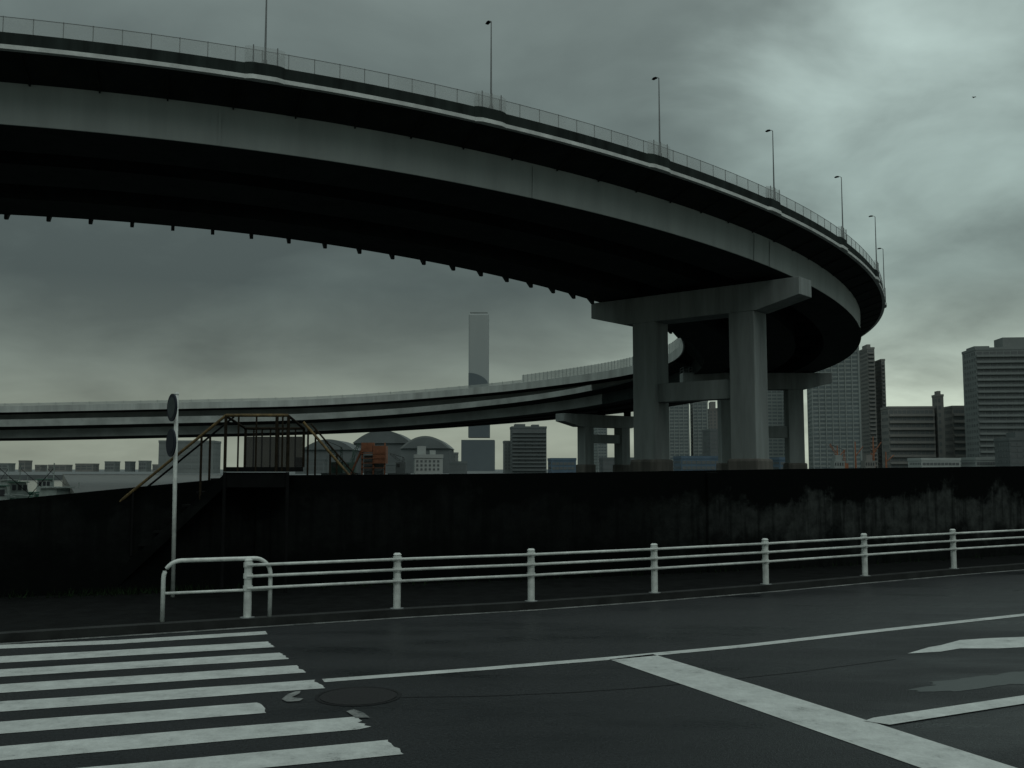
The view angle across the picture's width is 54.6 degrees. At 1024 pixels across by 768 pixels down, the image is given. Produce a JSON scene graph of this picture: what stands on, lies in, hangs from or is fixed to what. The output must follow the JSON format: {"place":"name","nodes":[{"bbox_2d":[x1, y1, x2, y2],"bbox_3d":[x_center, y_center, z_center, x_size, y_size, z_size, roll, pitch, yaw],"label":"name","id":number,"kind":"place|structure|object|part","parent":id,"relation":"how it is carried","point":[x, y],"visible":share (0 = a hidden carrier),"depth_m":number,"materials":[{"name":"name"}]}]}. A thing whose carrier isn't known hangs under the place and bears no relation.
{"place":"outdoors","nodes":[
{"label":"outdoors","id":0,"kind":"place"},
{"bbox_2d":[0,463,15,471],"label":"warehouse","id":1,"kind":"structure","parent":0,"point":[4,467],"depth_m":985.37,"materials":[{"name":"grey concrete"}]},
{"bbox_2d":[18,460,32,471],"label":"warehouse","id":2,"kind":"structure","parent":0,"point":[26,465],"depth_m":927.62,"materials":[{"name":"grey concrete"}]},
{"bbox_2d":[0,480,62,491],"bbox_3d":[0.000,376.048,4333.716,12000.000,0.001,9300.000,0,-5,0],"label":"water","id":3,"kind":"structure","parent":0,"point":[32,485],"depth_m":289.90,"materials":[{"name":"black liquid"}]},
{"bbox_2d":[0,465,17,489],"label":"fishing boat","id":4,"kind":"object","parent":3,"relation":"on","point":[2,483],"visible":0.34,"depth_m":138.22,"materials":[{"name":"white metal"}]},
{"bbox_2d":[0,469,38,499],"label":"fishing boat","id":5,"kind":"object","parent":3,"relation":"on","point":[3,490],"visible":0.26,"depth_m":90.56,"materials":[{"name":"white metal"}]},
{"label":"window","id":6,"kind":"part","parent":5,"relation":"part of","materials":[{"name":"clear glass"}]},
{"bbox_2d":[5,465,41,498],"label":"fishing boat","id":7,"kind":"object","parent":3,"relation":"on","point":[14,488],"visible":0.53,"depth_m":115.97,"materials":[{"name":"white metal"}]},
{"bbox_2d":[4,463,79,498],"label":"fishing boat","id":8,"kind":"object","parent":3,"relation":"on","point":[47,491],"visible":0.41,"depth_m":82.54,"materials":[{"name":"white metal"}]},
{"bbox_2d":[27,466,61,496],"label":"fishing boat","id":9,"kind":"object","parent":3,"relation":"on","point":[46,482],"visible":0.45,"depth_m":148.24,"materials":[{"name":"white metal"}]},
{"bbox_2d":[62,474,220,492],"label":"jetty","id":10,"kind":"object","parent":3,"relation":"in","point":[93,482],"visible":0.23,"depth_m":139.07,"materials":[{"name":"concrete"}]},
{"bbox_2d":[321,441,350,474],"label":"crane barge","id":11,"kind":"object","parent":3,"relation":"on","point":[333,469],"visible":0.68,"depth_m":326.84,"materials":[{"name":"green metal"}]},
{"bbox_2d":[345,443,360,474],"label":"crane barge","id":12,"kind":"object","parent":3,"relation":"on","point":[351,464],"visible":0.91,"depth_m":341.94,"materials":[{"name":"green metal"}]},
{"bbox_2d":[350,443,387,474],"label":"loading plant","id":13,"kind":"object","parent":3,"relation":"on","point":[376,462],"visible":0.85,"depth_m":336.25,"materials":[{"name":"orange metal"}]},
{"bbox_2d":[388,453,410,473],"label":"crane barge","id":14,"kind":"object","parent":3,"relation":"on","point":[401,467],"visible":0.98,"depth_m":336.84,"materials":[{"name":"grey metal"}]},
{"bbox_2d":[556,410,633,471],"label":"bridge pier","id":15,"kind":"structure","parent":3,"relation":"in","point":[586,425],"depth_m":263.08,"materials":[{"name":"concrete"}]},
{"bbox_2d":[591,276,811,470],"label":"bridge pier","id":16,"kind":"structure","parent":3,"relation":"in","point":[745,308],"depth_m":119.45,"materials":[{"name":"concrete"}]},
{"bbox_2d":[0,16,886,419],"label":"viaduct","id":17,"kind":"object","parent":16,"relation":"on","point":[92,130],"visible":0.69,"depth_m":92.33,"materials":[{"name":"paint"}]},
{"bbox_2d":[263,0,266,63],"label":"street lamp","id":18,"kind":"object","parent":17,"relation":"on","point":[265,43],"visible":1,"depth_m":75.82,"materials":[{"name":"metal"}]},
{"bbox_2d":[485,20,492,108],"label":"street lamp","id":19,"kind":"object","parent":17,"relation":"on","point":[488,22],"visible":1,"depth_m":83.82,"materials":[{"name":"metal"}]},
{"bbox_2d":[652,77,661,155],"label":"street lamp","id":20,"kind":"object","parent":17,"relation":"on","point":[659,153],"visible":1,"depth_m":94.09,"materials":[{"name":"metal"}]},
{"bbox_2d":[765,129,774,199],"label":"street lamp","id":21,"kind":"object","parent":17,"relation":"on","point":[773,166],"visible":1,"depth_m":106.39,"materials":[{"name":"metal"}]},
{"bbox_2d":[834,176,844,238],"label":"street lamp","id":22,"kind":"object","parent":17,"relation":"on","point":[843,236],"visible":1,"depth_m":120.72,"materials":[{"name":"metal"}]},
{"bbox_2d":[869,215,877,270],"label":"street lamp","id":23,"kind":"object","parent":17,"relation":"on","point":[875,237],"visible":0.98,"depth_m":136.67,"materials":[{"name":"metal"}]},
{"bbox_2d":[877,248,884,294],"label":"street lamp","id":24,"kind":"object","parent":17,"relation":"on","point":[883,271],"visible":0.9,"depth_m":153.76,"materials":[{"name":"metal"}]},
{"bbox_2d":[680,367,831,469],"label":"bridge pier","id":25,"kind":"structure","parent":3,"relation":"in","point":[792,386],"depth_m":196.82,"materials":[{"name":"concrete"}]},
{"bbox_2d":[829,444,847,467],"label":"crane barge","id":26,"kind":"object","parent":3,"relation":"on","point":[846,465],"visible":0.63,"depth_m":393.97,"materials":[{"name":"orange metal"}]},
{"bbox_2d":[830,442,862,467],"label":"work ship","id":27,"kind":"object","parent":3,"relation":"on","point":[836,462],"visible":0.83,"depth_m":377.16,"materials":[{"name":"grey metal"}]},
{"bbox_2d":[861,436,893,467],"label":"work ship","id":28,"kind":"object","parent":3,"relation":"on","point":[867,462],"visible":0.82,"depth_m":370.34,"materials":[{"name":"grey metal"}]},
{"bbox_2d":[35,465,47,471],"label":"warehouse","id":29,"kind":"structure","parent":0,"point":[40,468],"depth_m":982.63,"materials":[{"name":"grey concrete"}]},
{"bbox_2d":[48,465,72,471],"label":"warehouse","id":30,"kind":"structure","parent":0,"point":[63,468],"depth_m":976.15,"materials":[{"name":"grey concrete"}]},
{"bbox_2d":[75,463,98,471],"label":"warehouse","id":31,"kind":"structure","parent":0,"point":[86,467],"depth_m":958.08,"materials":[{"name":"grey concrete"}]},
{"bbox_2d":[104,461,120,471],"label":"warehouse","id":32,"kind":"structure","parent":0,"point":[112,466],"depth_m":970.59,"materials":[{"name":"grey concrete"}]},
{"bbox_2d":[125,461,135,471],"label":"warehouse","id":33,"kind":"structure","parent":0,"point":[129,466],"depth_m":962.41,"materials":[{"name":"grey concrete"}]},
{"bbox_2d":[138,461,151,471],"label":"warehouse","id":34,"kind":"structure","parent":0,"point":[144,466],"depth_m":975.47,"materials":[{"name":"grey concrete"}]},
{"bbox_2d":[152,464,157,471],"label":"warehouse","id":35,"kind":"structure","parent":0,"point":[154,467],"depth_m":968.69,"materials":[{"name":"grey concrete"}]},
{"bbox_2d":[158,440,220,473],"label":"warehouse","id":36,"kind":"structure","parent":0,"point":[189,463],"depth_m":548.83,"materials":[{"name":"grey concrete"}]},
{"bbox_2d":[213,445,219,467],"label":"window","id":37,"kind":"structure","parent":36,"relation":"in","point":[216,466],"depth_m":558.17,"materials":[{"name":"grey glass"}]},
{"bbox_2d":[0,469,547,479],"bbox_3d":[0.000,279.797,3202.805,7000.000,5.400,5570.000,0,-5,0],"label":"shore","id":38,"kind":"structure","parent":0,"point":[16,475],"depth_m":558.71,"materials":[{"name":"grey concrete"}]},
{"bbox_2d":[461,312,494,470],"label":"chimney tower","id":39,"kind":"structure","parent":38,"relation":"on","point":[478,455],"depth_m":894.74,"materials":[{"name":"concrete"}]},
{"bbox_2d":[295,457,327,473],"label":"warehouse","id":40,"kind":"structure","parent":0,"point":[321,464],"depth_m":511.46,"materials":[{"name":"grey metal"}]},
{"bbox_2d":[305,439,360,472],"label":"arched hall","id":41,"kind":"structure","parent":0,"point":[346,447],"depth_m":598.45,"materials":[{"name":"grey metal"}]},
{"bbox_2d":[353,431,410,472],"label":"arched hall","id":42,"kind":"structure","parent":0,"point":[394,442],"depth_m":638.35,"materials":[{"name":"grey metal"}]},
{"bbox_2d":[386,462,395,473],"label":"warehouse","id":43,"kind":"structure","parent":0,"point":[390,467],"depth_m":491.08,"materials":[{"name":"grey concrete"}]},
{"bbox_2d":[0,360,812,440],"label":"elevated road","id":44,"kind":"structure","parent":0,"point":[612,399],"depth_m":292.52,"materials":[{"name":"concrete"}]},
{"bbox_2d":[400,436,453,472],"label":"arched hall","id":45,"kind":"structure","parent":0,"point":[409,450],"depth_m":578.25,"materials":[{"name":"grey metal"}]},
{"bbox_2d":[413,446,442,473],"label":"harbour office","id":46,"kind":"structure","parent":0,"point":[431,462],"depth_m":354.98,"materials":[{"name":"grey concrete"}]},
{"bbox_2d":[454,452,458,460],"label":"office block","id":47,"kind":"structure","parent":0,"point":[456,456],"depth_m":632.62,"materials":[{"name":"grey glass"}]},
{"bbox_2d":[449,461,467,473],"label":"warehouse","id":48,"kind":"structure","parent":0,"point":[457,467],"depth_m":511.12,"materials":[{"name":"grey concrete"}]},
{"bbox_2d":[503,441,509,472],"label":"office block","id":49,"kind":"structure","parent":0,"point":[506,456],"depth_m":611.45,"materials":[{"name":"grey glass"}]},
{"bbox_2d":[0,570,1023,767],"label":"road","id":50,"kind":"structure","parent":0,"point":[479,725],"depth_m":8.90,"materials":[{"name":"grey asphalt"}]},
{"bbox_2d":[0,631,402,767],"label":"zebra crossing","id":51,"kind":"object","parent":50,"relation":"on","point":[296,756],"visible":1,"depth_m":7.75,"materials":[{"name":"white paint"}]},
{"bbox_2d":[282,691,369,717],"bbox_3d":[-1.538,2.582,7.966,0.282,0.001,1.176,4,-6,-40],"label":"paint fragment","id":52,"kind":"object","parent":50,"relation":"on","point":[353,712],"visible":1,"depth_m":8.14,"materials":[{"name":"white paint"}]},
{"bbox_2d":[315,686,400,705],"bbox_3d":[-1.289,2.617,8.324,0.720,0.003,0.720,0,-5,0],"label":"manhole cover","id":53,"kind":"object","parent":50,"relation":"on","point":[357,696],"visible":1,"depth_m":8.29,"materials":[{"name":"metal"}]},
{"bbox_2d":[0,466,1023,596],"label":"sea wall","id":54,"kind":"structure","parent":50,"relation":"on","point":[80,541],"depth_m":16.24,"materials":[{"name":"concrete"}]},
{"bbox_2d":[0,563,1023,642],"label":"kerb","id":55,"kind":"structure","parent":50,"relation":"on","point":[97,631],"depth_m":13.04,"materials":[{"name":"concrete"}]},
{"bbox_2d":[0,569,1023,643],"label":"kerb line","id":56,"kind":"object","parent":50,"relation":"on","point":[476,613],"visible":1,"depth_m":12.98,"materials":[{"name":"paint"}]},
{"bbox_2d":[433,659,892,696],"bbox_3d":[1.500,2.671,8.953,5.100,0.001,0.355,2,-5,-19],"label":"road seam","id":57,"kind":"object","parent":50,"relation":"on","point":[652,686],"visible":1,"depth_m":8.61,"materials":[{"name":"asphalt"}]},
{"bbox_2d":[322,614,1023,681],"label":"edge line","id":58,"kind":"object","parent":50,"relation":"on","point":[626,656],"visible":1,"depth_m":10.23,"materials":[{"name":"white paint"}]},
{"bbox_2d":[611,654,1015,767],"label":"stop line","id":59,"kind":"object","parent":50,"relation":"on","point":[917,751],"visible":1,"depth_m":7.57,"materials":[{"name":"white paint"}]},
{"bbox_2d":[865,695,1023,724],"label":"line","id":60,"kind":"object","parent":50,"relation":"on","point":[940,712],"visible":1,"depth_m":7.79,"materials":[{"name":"white paint"}]},
{"bbox_2d":[909,671,1023,691],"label":"puddle","id":61,"kind":"object","parent":50,"relation":"on","point":[971,683],"visible":1,"depth_m":8.85,"materials":[{"name":"grey liquid"}]},
{"bbox_2d":[911,637,1023,652],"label":"lane arrow","id":62,"kind":"object","parent":50,"relation":"on","point":[1009,642],"visible":1,"depth_m":10.76,"materials":[{"name":"white paint"}]},
{"bbox_2d":[0,555,1023,631],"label":"footpath","id":63,"kind":"structure","parent":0,"point":[33,613],"depth_m":14.14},
{"bbox_2d":[166,392,178,596],"bbox_3d":[-4.854,1.590,14.204,0.127,2.959,0.400,4,-6,-37],"label":"road sign","id":64,"kind":"object","parent":63,"relation":"on","point":[172,434],"visible":0.98,"depth_m":14.20,"materials":[{"name":"grey metal"}]},
{"bbox_2d":[160,556,272,621],"bbox_3d":[-3.555,2.515,11.976,1.295,0.835,0.052,2,-5,-20],"label":"hoop barrier","id":65,"kind":"object","parent":63,"relation":"on","point":[163,582],"visible":0.98,"depth_m":11.94,"materials":[{"name":"white metal"}]},
{"bbox_2d":[118,414,355,592],"bbox_3d":[-4.005,1.798,15.173,4.347,2.630,1.549,2,-5,-24],"label":"steel stair","id":66,"kind":"object","parent":63,"relation":"on","point":[270,461],"visible":0.84,"depth_m":14.71,"materials":[{"name":"metal"}]},
{"bbox_2d":[0,554,1022,599],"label":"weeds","id":67,"kind":"object","parent":63,"relation":"on","point":[128,592],"visible":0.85,"depth_m":14.57,"materials":[{"name":"green plant"}]},
{"bbox_2d":[240,529,1023,618],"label":"guard rail","id":68,"kind":"object","parent":63,"relation":"on","point":[398,569],"visible":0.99,"depth_m":13.90,"materials":[{"name":"white metal"}]},
{"bbox_2d":[0,0,1023,468],"label":"sky","id":69,"kind":"structure","parent":0,"point":[877,96],"materials":[{"name":"grey"}]},
{"bbox_2d":[510,424,546,472],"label":"apartment block","id":70,"kind":"structure","parent":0,"point":[528,449],"depth_m":590.58,"materials":[{"name":"grey concrete"}]},
{"bbox_2d":[510,430,511,468],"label":"window","id":71,"kind":"structure","parent":70,"relation":"in","point":[511,430],"depth_m":596.21,"materials":[{"name":"grey glass"}]},
{"bbox_2d":[547,458,576,472],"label":"warehouse","id":72,"kind":"structure","parent":0,"point":[560,465],"depth_m":510.29,"materials":[{"name":"blue metal"}]},
{"bbox_2d":[594,428,606,471],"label":"office tower","id":73,"kind":"structure","parent":0,"point":[600,450],"depth_m":786.90,"materials":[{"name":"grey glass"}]},
{"bbox_2d":[599,457,633,471],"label":"warehouse","id":74,"kind":"structure","parent":0,"point":[606,464],"depth_m":530.97,"materials":[{"name":"grey metal"}]},
{"bbox_2d":[669,404,689,470],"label":"glass tower","id":75,"kind":"structure","parent":0,"point":[679,433],"depth_m":647.65,"materials":[{"name":"grey glass"}]},
{"bbox_2d":[673,456,717,470],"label":"warehouse","id":76,"kind":"structure","parent":0,"point":[685,463],"depth_m":470.41,"materials":[{"name":"blue metal"}]},
{"bbox_2d":[690,401,707,455],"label":"glass tower","id":77,"kind":"structure","parent":0,"point":[698,417],"depth_m":656.31,"materials":[{"name":"grey glass"}]},
{"bbox_2d":[690,404,692,455],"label":"window","id":78,"kind":"structure","parent":77,"relation":"in","point":[691,404],"depth_m":667.55,"materials":[{"name":"grey glass"}]},
{"bbox_2d":[702,429,717,455],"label":"office block","id":79,"kind":"structure","parent":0,"point":[710,442],"depth_m":591.45,"materials":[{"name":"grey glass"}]},
{"bbox_2d":[703,433,709,455],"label":"window","id":80,"kind":"structure","parent":79,"relation":"in","point":[703,433],"depth_m":594.03,"materials":[{"name":"grey glass"}]},
{"bbox_2d":[708,402,717,428],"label":"office tower","id":81,"kind":"structure","parent":0,"point":[712,418],"depth_m":708.84,"materials":[{"name":"grey concrete"}]},
{"bbox_2d":[768,391,784,457],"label":"glass tower","id":82,"kind":"structure","parent":0,"point":[776,415],"depth_m":677.58,"materials":[{"name":"grey glass"}]},
{"bbox_2d":[769,457,784,468],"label":"warehouse","id":83,"kind":"structure","parent":0,"point":[778,462],"depth_m":461.90,"materials":[{"name":"blue metal"}]},
{"bbox_2d":[807,346,861,468],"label":"glass tower","id":84,"kind":"structure","parent":0,"point":[834,412],"depth_m":627.87,"materials":[{"name":"grey glass"}]},
{"bbox_2d":[807,388,860,468],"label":"window","id":85,"kind":"structure","parent":84,"relation":"in","point":[827,395],"depth_m":627.26,"materials":[{"name":"grey glass"}]},
{"bbox_2d":[859,344,877,467],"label":"apartment tower","id":86,"kind":"structure","parent":0,"point":[868,392],"depth_m":694.20,"materials":[{"name":"grey concrete"}]},
{"bbox_2d":[860,351,869,452],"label":"window","id":87,"kind":"structure","parent":86,"relation":"in","point":[865,351],"depth_m":701.13,"materials":[{"name":"black glass"}]},
{"bbox_2d":[875,359,885,467],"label":"apartment tower","id":88,"kind":"structure","parent":0,"point":[880,381],"depth_m":700.01,"materials":[{"name":"grey concrete"}]},
{"bbox_2d":[875,362,882,467],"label":"window","id":89,"kind":"structure","parent":88,"relation":"in","point":[880,362],"depth_m":702.16,"materials":[{"name":"black glass"}]},
{"bbox_2d":[880,406,935,467],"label":"apartment block","id":90,"kind":"structure","parent":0,"point":[907,432],"depth_m":552.50,"materials":[{"name":"grey concrete"}]},
{"bbox_2d":[882,411,889,467],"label":"window","id":91,"kind":"structure","parent":90,"relation":"in","point":[884,446],"depth_m":559.67,"materials":[{"name":"black glass"}]},
{"bbox_2d":[907,458,960,466],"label":"warehouse","id":92,"kind":"structure","parent":0,"point":[934,462],"depth_m":461.65,"materials":[{"name":"grey concrete"}]},
{"bbox_2d":[931,391,945,457],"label":"stair tower","id":93,"kind":"structure","parent":0,"point":[937,400],"depth_m":551.31,"materials":[{"name":"grey concrete"}]},
{"bbox_2d":[933,399,938,457],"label":"window","id":94,"kind":"structure","parent":93,"relation":"in","point":[933,399],"depth_m":553.42,"materials":[{"name":"black glass"}]},
{"bbox_2d":[944,406,965,457],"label":"apartment block","id":95,"kind":"structure","parent":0,"point":[954,426],"depth_m":555.40,"materials":[{"name":"grey concrete"}]},
{"bbox_2d":[944,410,952,454],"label":"window","id":96,"kind":"structure","parent":95,"relation":"in","point":[950,411],"depth_m":561.73,"materials":[{"name":"grey glass"}]},
{"bbox_2d":[961,457,994,466],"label":"warehouse","id":97,"kind":"structure","parent":0,"point":[976,461],"depth_m":456.69,"materials":[{"name":"grey concrete"}]},
{"bbox_2d":[962,337,1023,456],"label":"apartment tower","id":98,"kind":"structure","parent":0,"point":[993,383],"depth_m":512.76,"materials":[{"name":"grey concrete"}]},
{"bbox_2d":[964,352,1023,456],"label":"window","id":99,"kind":"structure","parent":98,"relation":"in","point":[1007,400],"depth_m":511.58,"materials":[{"name":"grey glass"}]},
{"bbox_2d":[994,432,1023,465],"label":"office block","id":100,"kind":"structure","parent":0,"point":[1009,449],"depth_m":434.23,"materials":[{"name":"grey concrete"}]},
{"bbox_2d":[996,443,1008,462],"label":"window","id":101,"kind":"structure","parent":100,"relation":"in","point":[999,443],"depth_m":439.08,"materials":[{"name":"grey glass"}]}
]}

